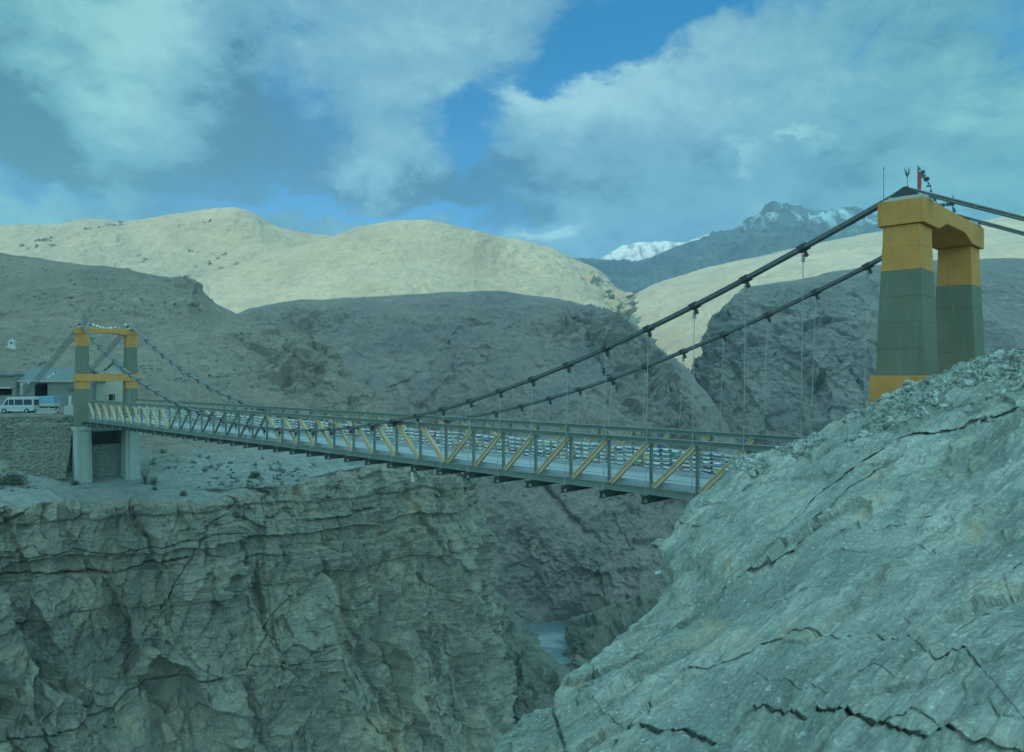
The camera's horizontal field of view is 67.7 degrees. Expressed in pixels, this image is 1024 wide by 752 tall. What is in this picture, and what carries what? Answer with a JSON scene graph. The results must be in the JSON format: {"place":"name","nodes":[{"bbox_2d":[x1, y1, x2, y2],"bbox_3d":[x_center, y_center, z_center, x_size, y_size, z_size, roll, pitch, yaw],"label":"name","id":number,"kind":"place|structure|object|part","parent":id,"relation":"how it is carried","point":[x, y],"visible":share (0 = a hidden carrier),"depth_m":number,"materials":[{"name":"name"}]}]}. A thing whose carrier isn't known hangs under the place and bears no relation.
{"place":"outdoors","nodes":[
{"label":"outdoors","id":0,"kind":"place"},
{"bbox_2d":[0,410,63,414],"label":"road","id":1,"kind":"structure","parent":0,"point":[19,412],"depth_m":124.11,"materials":[{"name":"grey asphalt"}]},
{"bbox_2d":[0,396,38,412],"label":"parked van","id":2,"kind":"object","parent":1,"relation":"on","point":[27,404],"visible":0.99,"depth_m":123.14,"materials":[{"name":"white paint"}]},
{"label":"window","id":3,"kind":"part","parent":2,"relation":"part of","materials":[{"name":"black glass"}]},
{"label":"window","id":4,"kind":"part","parent":2,"relation":"part of","materials":[{"name":"black glass"}]},
{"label":"window","id":5,"kind":"part","parent":2,"relation":"part of","materials":[{"name":"black glass"}]},
{"bbox_2d":[37,408,56,413],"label":"parapet","id":6,"kind":"structure","parent":1,"relation":"on","point":[45,410],"depth_m":122.10,"materials":[{"name":"concrete"}]},
{"bbox_2d":[36,396,59,409],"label":"parked truck","id":7,"kind":"object","parent":1,"relation":"on","point":[49,401],"visible":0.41,"depth_m":129.10,"materials":[{"name":"blue metal"}]},
{"bbox_2d":[51,407,63,413],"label":"stone heap","id":8,"kind":"object","parent":1,"relation":"on","point":[58,411],"visible":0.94,"depth_m":122.03,"materials":[{"name":"grey stone"}]},
{"bbox_2d":[64,396,73,413],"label":"milestone","id":9,"kind":"object","parent":1,"relation":"on","point":[69,409],"visible":0.75,"depth_m":121.48,"materials":[{"name":"concrete"}]},
{"bbox_2d":[0,207,331,313],"bbox_3d":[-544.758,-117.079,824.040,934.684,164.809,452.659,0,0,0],"label":"hill","id":10,"kind":"structure","parent":0,"point":[165,243],"depth_m":824.80,"materials":[{"name":"beige sand"}]},
{"bbox_2d":[19,219,239,268],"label":"scattered rocks","id":11,"kind":"object","parent":10,"relation":"on","point":[112,224],"visible":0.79,"depth_m":811.23,"materials":[{"name":"stone"}]},
{"bbox_2d":[0,253,476,507],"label":"hillside","id":12,"kind":"structure","parent":0,"point":[208,330],"depth_m":191.48,"materials":[{"name":"grey stone"}]},
{"bbox_2d":[5,339,18,349],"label":"shrine","id":13,"kind":"object","parent":12,"relation":"on","point":[12,344],"visible":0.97,"depth_m":192.23,"materials":[{"name":"white paint"}]},
{"bbox_2d":[0,374,24,404],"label":"annex building","id":14,"kind":"structure","parent":12,"relation":"on","point":[9,385],"depth_m":140.00,"materials":[{"name":"stone"}]},
{"bbox_2d":[0,389,11,394],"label":"window","id":15,"kind":"structure","parent":14,"relation":"in","point":[2,391],"depth_m":142.62,"materials":[{"name":"black glass"}]},
{"bbox_2d":[0,466,26,485],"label":"shrub","id":16,"kind":"object","parent":12,"relation":"on","point":[5,478],"visible":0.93,"depth_m":107.93,"materials":[{"name":"green plant"}]},
{"bbox_2d":[7,422,73,478],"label":"retaining wall","id":17,"kind":"structure","parent":12,"relation":"on","point":[37,449],"depth_m":114.37,"materials":[{"name":"stone"}]},
{"bbox_2d":[0,414,91,471],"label":"retaining wall","id":18,"kind":"structure","parent":12,"relation":"on","point":[8,422],"depth_m":116.32,"materials":[{"name":"stone"}]},
{"bbox_2d":[17,368,98,406],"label":"stone building","id":19,"kind":"structure","parent":12,"relation":"on","point":[60,382],"depth_m":141.21,"materials":[{"name":"grey stone"}]},
{"bbox_2d":[45,383,47,395],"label":"door","id":20,"kind":"structure","parent":19,"relation":"in","point":[46,384],"depth_m":144.19,"materials":[{"name":"black"}]},
{"bbox_2d":[86,417,121,475],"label":"abutment","id":21,"kind":"object","parent":12,"relation":"on","point":[106,452],"visible":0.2,"depth_m":119.80,"materials":[{"name":"stone"}]},
{"bbox_2d":[71,323,139,483],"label":"bridge tower","id":22,"kind":"structure","parent":12,"relation":"on","point":[83,377],"depth_m":115.17,"materials":[{"name":"green paint"}]},
{"bbox_2d":[85,321,125,328],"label":"prayer flag string","id":23,"kind":"object","parent":22,"relation":"hanging from","point":[104,327],"visible":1,"depth_m":117.30,"materials":[{"name":"fabric"}]},
{"bbox_2d":[95,362,139,403],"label":"hut","id":24,"kind":"object","parent":12,"relation":"on","point":[106,388],"visible":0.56,"depth_m":148.00,"materials":[{"name":"paint"}]},
{"bbox_2d":[96,389,101,403],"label":"door","id":25,"kind":"structure","parent":24,"relation":"in","point":[99,397],"depth_m":147.94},
{"bbox_2d":[109,394,114,399],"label":"window","id":26,"kind":"structure","parent":24,"relation":"in","point":[111,396],"depth_m":147.94,"materials":[{"name":"black glass"}]},
{"bbox_2d":[0,263,411,494],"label":"scattered rocks","id":27,"kind":"object","parent":12,"relation":"on","point":[251,486],"visible":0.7,"depth_m":130.24,"materials":[{"name":"stone"}]},
{"bbox_2d":[0,463,517,751],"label":"cliff","id":28,"kind":"structure","parent":0,"point":[361,609],"depth_m":118.67,"materials":[{"name":"grey stone"}]},
{"bbox_2d":[6,470,29,485],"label":"shrub","id":29,"kind":"object","parent":28,"relation":"on","point":[19,483],"visible":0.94,"depth_m":108.62,"materials":[{"name":"green plant"}]},
{"bbox_2d":[139,463,149,483],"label":"shrub","id":30,"kind":"object","parent":28,"relation":"on","point":[144,478],"visible":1,"depth_m":117.68,"materials":[{"name":"green plant"}]},
{"bbox_2d":[149,475,157,484],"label":"shrub","id":31,"kind":"object","parent":28,"relation":"on","point":[154,482],"visible":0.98,"depth_m":117.65,"materials":[{"name":"green plant"}]},
{"bbox_2d":[248,470,261,478],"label":"shrub","id":32,"kind":"object","parent":28,"relation":"on","point":[255,474],"visible":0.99,"depth_m":125.60,"materials":[{"name":"green plant"}]},
{"bbox_2d":[197,220,638,329],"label":"hill","id":33,"kind":"structure","parent":0,"point":[396,257],"depth_m":713.38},
{"bbox_2d":[238,291,736,623],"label":"hillside","id":34,"kind":"structure","parent":0,"point":[410,353],"depth_m":358.14,"materials":[{"name":"grey stone"}]},
{"bbox_2d":[517,326,688,591],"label":"scattered rocks","id":35,"kind":"object","parent":34,"relation":"on","point":[601,537],"visible":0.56,"depth_m":310.44,"materials":[{"name":"stone"}]},
{"bbox_2d":[0,0,1023,258],"label":"sky","id":36,"kind":"structure","parent":0,"point":[588,129],"materials":[{"name":"blue"}]},
{"bbox_2d":[495,589,570,723],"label":"cliff","id":37,"kind":"structure","parent":0,"point":[541,673],"depth_m":223.97,"materials":[{"name":"grey stone"}]},
{"bbox_2d":[527,622,571,663],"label":"river","id":38,"kind":"structure","parent":0,"point":[554,644],"depth_m":282.81,"materials":[{"name":"liquid"}]},
{"bbox_2d":[562,585,663,671],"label":"cliff","id":39,"kind":"structure","parent":0,"point":[589,637],"depth_m":266.60,"materials":[{"name":"grey stone"}]},
{"bbox_2d":[601,234,708,261],"bbox_3d":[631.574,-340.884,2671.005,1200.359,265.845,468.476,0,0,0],"label":"mountain","id":40,"kind":"structure","parent":0,"point":[637,251],"depth_m":2535.93,"materials":[{"name":"white snow"}]},
{"bbox_2d":[575,201,882,293],"bbox_3d":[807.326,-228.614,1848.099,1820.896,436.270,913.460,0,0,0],"label":"mountain","id":41,"kind":"structure","parent":0,"point":[771,227],"depth_m":1801.29,"materials":[{"name":"grey stone"}]},
{"bbox_2d":[493,349,1023,751],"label":"rock slope","id":42,"kind":"structure","parent":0,"point":[862,594],"depth_m":15.61,"materials":[{"name":"stone"}]},
{"bbox_2d":[655,570,662,576],"bbox_3d":[5.412,7.220,27.860,0.477,0.232,0.290,24,9,-19],"label":"boulder","id":43,"kind":"object","parent":42,"relation":"on","point":[658,573],"visible":0.7,"depth_m":27.75,"materials":[{"name":"stone"}]},
{"bbox_2d":[742,484,752,490],"bbox_3d":[8.570,4.115,27.846,0.407,0.256,0.484,-23,6,47],"label":"boulder","id":44,"kind":"object","parent":42,"relation":"on","point":[747,486],"visible":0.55,"depth_m":27.76,"materials":[{"name":"stone"}]},
{"bbox_2d":[723,348,1023,477],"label":"scree","id":45,"kind":"structure","parent":42,"relation":"on","point":[887,420],"depth_m":29.41,"materials":[{"name":"stone"}]},
{"bbox_2d":[870,186,984,401],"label":"bridge tower","id":46,"kind":"structure","parent":42,"relation":"on","point":[923,334],"depth_m":34.03,"materials":[{"name":"green paint"}]},
{"bbox_2d":[19,187,1023,435],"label":"cable","id":47,"kind":"object","parent":46,"relation":"attached to","point":[745,279],"visible":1,"depth_m":45.52,"materials":[{"name":"metal"}]},
{"bbox_2d":[20,371,57,384],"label":"prayer flag string","id":48,"kind":"object","parent":47,"relation":"hanging from","point":[40,380],"visible":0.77,"depth_m":137.62,"materials":[{"name":"fabric"}]},
{"bbox_2d":[90,341,92,425],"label":"hanger","id":49,"kind":"object","parent":47,"relation":"hanging from","point":[91,382],"visible":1,"depth_m":110.65,"materials":[{"name":"metal"}]},
{"bbox_2d":[97,349,99,426],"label":"hanger","id":50,"kind":"object","parent":47,"relation":"hanging from","point":[98,384],"visible":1,"depth_m":108.55,"materials":[{"name":"metal"}]},
{"bbox_2d":[104,356,107,427],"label":"hanger","id":51,"kind":"object","parent":47,"relation":"hanging from","point":[106,375],"visible":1,"depth_m":106.51,"materials":[{"name":"metal"}]},
{"bbox_2d":[111,363,114,428],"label":"hanger","id":52,"kind":"object","parent":47,"relation":"hanging from","point":[113,399],"visible":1,"depth_m":104.34,"materials":[{"name":"metal"}]},
{"bbox_2d":[119,370,122,429],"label":"hanger","id":53,"kind":"object","parent":47,"relation":"hanging from","point":[120,403],"visible":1,"depth_m":102.21,"materials":[{"name":"metal"}]},
{"bbox_2d":[390,426,394,468],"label":"hanger","id":54,"kind":"object","parent":47,"relation":"hanging from","point":[393,428],"visible":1,"depth_m":60.32,"materials":[{"name":"metal"}]},
{"bbox_2d":[413,422,418,471],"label":"hanger","id":55,"kind":"object","parent":47,"relation":"hanging from","point":[417,423],"visible":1,"depth_m":58.18,"materials":[{"name":"metal"}]},
{"bbox_2d":[439,416,443,475],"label":"hanger","id":56,"kind":"object","parent":47,"relation":"hanging from","point":[441,444],"visible":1,"depth_m":56.10,"materials":[{"name":"metal"}]},
{"bbox_2d":[81,399,807,504],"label":"bridge span","id":57,"kind":"object","parent":47,"relation":"hanging from","point":[670,482],"visible":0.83,"depth_m":57.01,"materials":[{"name":"grey metal"}]},
{"bbox_2d":[138,411,319,428],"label":"prayer flag string","id":58,"kind":"object","parent":57,"relation":"hanging from","point":[240,420],"visible":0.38,"depth_m":91.90,"materials":[{"name":"fabric"}]},
{"bbox_2d":[134,413,328,433],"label":"prayer flag string","id":59,"kind":"object","parent":57,"relation":"hanging from","point":[228,423],"visible":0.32,"depth_m":97.15,"materials":[{"name":"multicoloured fabric"}]},
{"bbox_2d":[136,408,327,424],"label":"prayer flag string","id":60,"kind":"object","parent":57,"relation":"hanging from","point":[311,422],"visible":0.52,"depth_m":90.42,"materials":[{"name":"multicoloured fabric"}]},
{"bbox_2d":[135,415,328,434],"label":"prayer flag string","id":61,"kind":"object","parent":57,"relation":"hanging from","point":[215,423],"visible":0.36,"depth_m":101.11,"materials":[{"name":"multicoloured fabric"}]},
{"bbox_2d":[138,409,327,427],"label":"prayer flag string","id":62,"kind":"object","parent":57,"relation":"hanging from","point":[308,424],"visible":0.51,"depth_m":91.82,"materials":[{"name":"multicoloured fabric"}]},
{"bbox_2d":[365,415,371,434],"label":"hanging cloth","id":63,"kind":"object","parent":57,"relation":"hanging from","point":[365,427],"visible":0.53,"depth_m":74.53,"materials":[{"name":"fabric"}]},
{"bbox_2d":[431,420,436,436],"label":"hanging cloth","id":64,"kind":"object","parent":57,"relation":"hanging from","point":[433,428],"visible":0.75,"depth_m":67.51,"materials":[{"name":"fabric"}]},
{"bbox_2d":[336,436,711,473],"bbox_3d":[1.102,6.403,59.538,54.783,0.558,0.375,0,0,44],"label":"prayer flag string","id":65,"kind":"object","parent":57,"relation":"hanging from","point":[538,456],"visible":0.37,"depth_m":58.19,"materials":[{"name":"fabric"}]},
{"bbox_2d":[337,434,716,474],"bbox_3d":[1.060,6.168,59.518,54.751,0.442,0.312,0,0,44],"label":"prayer flag string","id":66,"kind":"object","parent":57,"relation":"hanging from","point":[618,463],"visible":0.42,"depth_m":56.84,"materials":[{"name":"fabric"}]},
{"bbox_2d":[332,431,722,471],"bbox_3d":[1.041,5.890,59.499,54.751,0.448,0.330,0,0,44],"label":"prayer flag string","id":67,"kind":"object","parent":57,"relation":"hanging from","point":[684,466],"visible":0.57,"depth_m":55.84,"materials":[{"name":"multicoloured fabric"}]},
{"bbox_2d":[331,423,730,458],"bbox_3d":[0.974,5.027,59.430,54.750,0.443,0.317,0,0,44],"label":"prayer flag string","id":68,"kind":"object","parent":57,"relation":"hanging from","point":[673,452],"visible":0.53,"depth_m":55.59,"materials":[{"name":"multicoloured fabric"}]},
{"bbox_2d":[337,430,726,466],"bbox_3d":[1.026,5.606,59.484,54.751,0.443,0.293,0,0,44],"label":"prayer flag string","id":69,"kind":"object","parent":57,"relation":"hanging from","point":[629,455],"visible":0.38,"depth_m":56.31,"materials":[{"name":"multicoloured fabric"}]},
{"bbox_2d":[341,426,728,462],"bbox_3d":[1.000,5.303,59.457,54.751,0.435,0.305,0,0,44],"label":"prayer flag string","id":70,"kind":"object","parent":57,"relation":"hanging from","point":[586,448],"visible":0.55,"depth_m":57.18,"materials":[{"name":"multicoloured fabric"}]},
{"bbox_2d":[657,435,661,455],"bbox_3d":[9.880,4.734,51.163,0.387,1.469,0.247,0,0,44],"label":"hanging cloth","id":71,"kind":"object","parent":57,"relation":"hanging from","point":[660,450],"visible":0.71,"depth_m":51.08,"materials":[{"name":"blue fabric"}]},
{"bbox_2d":[467,405,471,479],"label":"hanger","id":72,"kind":"object","parent":47,"relation":"hanging from","point":[470,409],"visible":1,"depth_m":54.01,"materials":[{"name":"metal"}]},
{"bbox_2d":[496,396,501,483],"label":"hanger","id":73,"kind":"object","parent":47,"relation":"hanging from","point":[500,399],"visible":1,"depth_m":51.89,"materials":[{"name":"metal"}]},
{"bbox_2d":[529,384,533,486],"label":"hanger","id":74,"kind":"object","parent":47,"relation":"hanging from","point":[532,388],"visible":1,"depth_m":49.77,"materials":[{"name":"metal"}]},
{"bbox_2d":[564,370,568,491],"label":"hanger","id":75,"kind":"object","parent":47,"relation":"hanging from","point":[567,374],"visible":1,"depth_m":47.67,"materials":[{"name":"metal"}]},
{"bbox_2d":[602,354,607,498],"bbox_3d":[5.519,3.004,45.611,0.180,8.652,0.460,0,0,44],"label":"hanger","id":76,"kind":"object","parent":47,"relation":"hanging from","point":[606,358],"visible":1,"depth_m":45.59,"materials":[{"name":"metal"}]},
{"bbox_2d":[644,334,649,504],"bbox_3d":[7.663,2.482,43.512,0.180,9.696,0.460,0,0,44],"label":"hanger","id":77,"kind":"object","parent":47,"relation":"hanging from","point":[647,339],"visible":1,"depth_m":43.49,"materials":[{"name":"metal"}]},
{"bbox_2d":[691,312,695,499],"bbox_3d":[9.807,1.923,41.414,0.180,10.814,0.460,0,0,44],"label":"hanger","id":78,"kind":"object","parent":47,"relation":"hanging from","point":[692,419],"visible":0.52,"depth_m":41.42,"materials":[{"name":"metal"}]},
{"bbox_2d":[743,285,746,454],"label":"hanger","id":79,"kind":"object","parent":47,"relation":"hanging from","point":[745,289],"visible":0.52,"depth_m":39.33,"materials":[{"name":"metal"}]},
{"bbox_2d":[800,254,804,438],"bbox_3d":[14.119,0.693,37.242,0.180,13.274,0.532,0,0,44],"label":"hanger","id":80,"kind":"object","parent":47,"relation":"hanging from","point":[801,403],"visible":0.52,"depth_m":37.28,"materials":[{"name":"metal"}]},
{"bbox_2d":[67,214,1023,427],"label":"cable","id":81,"kind":"object","parent":46,"relation":"attached to","point":[868,266],"visible":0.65,"depth_m":53.13,"materials":[{"name":"metal"}]},
{"bbox_2d":[171,364,171,398],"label":"hanger","id":82,"kind":"object","parent":81,"relation":"hanging from","point":[171,379],"visible":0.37,"depth_m":109.94,"materials":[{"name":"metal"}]},
{"bbox_2d":[574,394,580,451],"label":"hanger","id":83,"kind":"object","parent":81,"relation":"hanging from","point":[579,397],"visible":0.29,"depth_m":57.97,"materials":[{"name":"metal"}]},
{"bbox_2d":[606,383,612,454],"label":"hanger","id":84,"kind":"object","parent":81,"relation":"hanging from","point":[611,386],"visible":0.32,"depth_m":55.84,"materials":[{"name":"metal"}]},
{"bbox_2d":[640,371,646,459],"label":"hanger","id":85,"kind":"object","parent":81,"relation":"hanging from","point":[643,407],"visible":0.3,"depth_m":53.73,"materials":[{"name":"metal"}]},
{"bbox_2d":[677,356,684,458],"bbox_3d":[11.333,3.004,51.550,0.180,8.652,1.003,0,0,44],"label":"hanger","id":86,"kind":"object","parent":81,"relation":"hanging from","point":[683,359],"visible":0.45,"depth_m":51.67,"materials":[{"name":"metal"}]},
{"bbox_2d":[718,339,724,453],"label":"hanger","id":87,"kind":"object","parent":81,"relation":"hanging from","point":[723,343],"visible":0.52,"depth_m":49.55,"materials":[{"name":"metal"}]},
{"bbox_2d":[762,320,768,444],"bbox_3d":[15.644,1.923,47.377,0.180,10.814,1.070,0,0,44],"label":"hanger","id":88,"kind":"object","parent":81,"relation":"hanging from","point":[767,323],"visible":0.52,"depth_m":47.47,"materials":[{"name":"metal"}]},
{"bbox_2d":[810,297,816,434],"bbox_3d":[17.800,1.327,45.291,0.180,12.007,1.104,0,0,44],"label":"hanger","id":89,"kind":"object","parent":81,"relation":"hanging from","point":[811,407],"visible":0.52,"depth_m":45.38,"materials":[{"name":"metal"}]},
{"bbox_2d":[863,271,868,406],"bbox_3d":[19.955,0.693,43.204,0.180,13.274,1.138,0,0,44],"label":"hanger","id":90,"kind":"object","parent":81,"relation":"hanging from","point":[867,274],"visible":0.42,"depth_m":43.36,"materials":[{"name":"metal"}]},
{"bbox_2d":[904,167,910,186],"bbox_3d":[17.752,-8.906,34.304,0.281,0.931,0.102,0,0,30],"label":"trident","id":91,"kind":"object","parent":46,"relation":"on","point":[906,174],"visible":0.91,"depth_m":34.29,"materials":[{"name":"metal"}]},
{"bbox_2d":[917,166,921,189],"bbox_3d":[18.461,-8.620,34.643,0.142,1.760,0.351,0,0,44],"label":"flagpole","id":92,"kind":"object","parent":46,"relation":"on","point":[919,182],"visible":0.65,"depth_m":34.60,"materials":[{"name":"metal"}]},
{"bbox_3d":[22.261,-8.420,38.566,0.272,1.360,0.314,0,0,44],"label":"flag pole","id":93,"kind":"object","parent":46,"relation":"on","visible":0},
{"bbox_2d":[918,167,954,206],"bbox_3d":[20.393,-8.653,36.495,0.425,1.712,5.585,0,0,43],"label":"prayer flag string","id":94,"kind":"object","parent":93,"relation":"hanging from","point":[927,178],"visible":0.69,"depth_m":35.19,"materials":[{"name":"fabric"}]},
{"bbox_2d":[632,214,1023,370],"bbox_3d":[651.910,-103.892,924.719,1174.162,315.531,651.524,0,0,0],"label":"hill","id":95,"kind":"structure","parent":0,"point":[661,300],"depth_m":883.49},
{"bbox_2d":[691,258,1023,453],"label":"crag","id":96,"kind":"structure","parent":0,"point":[840,340],"depth_m":422.93,"materials":[{"name":"grey stone"}]},
{"bbox_2d":[883,167,883,201],"bbox_3d":[16.755,-8.575,34.417,0.084,1.670,0.084,0,0,44],"label":"lightning rod","id":97,"kind":"object","parent":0,"point":[883,184],"visible":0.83,"depth_m":34.41,"materials":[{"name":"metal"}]}
]}

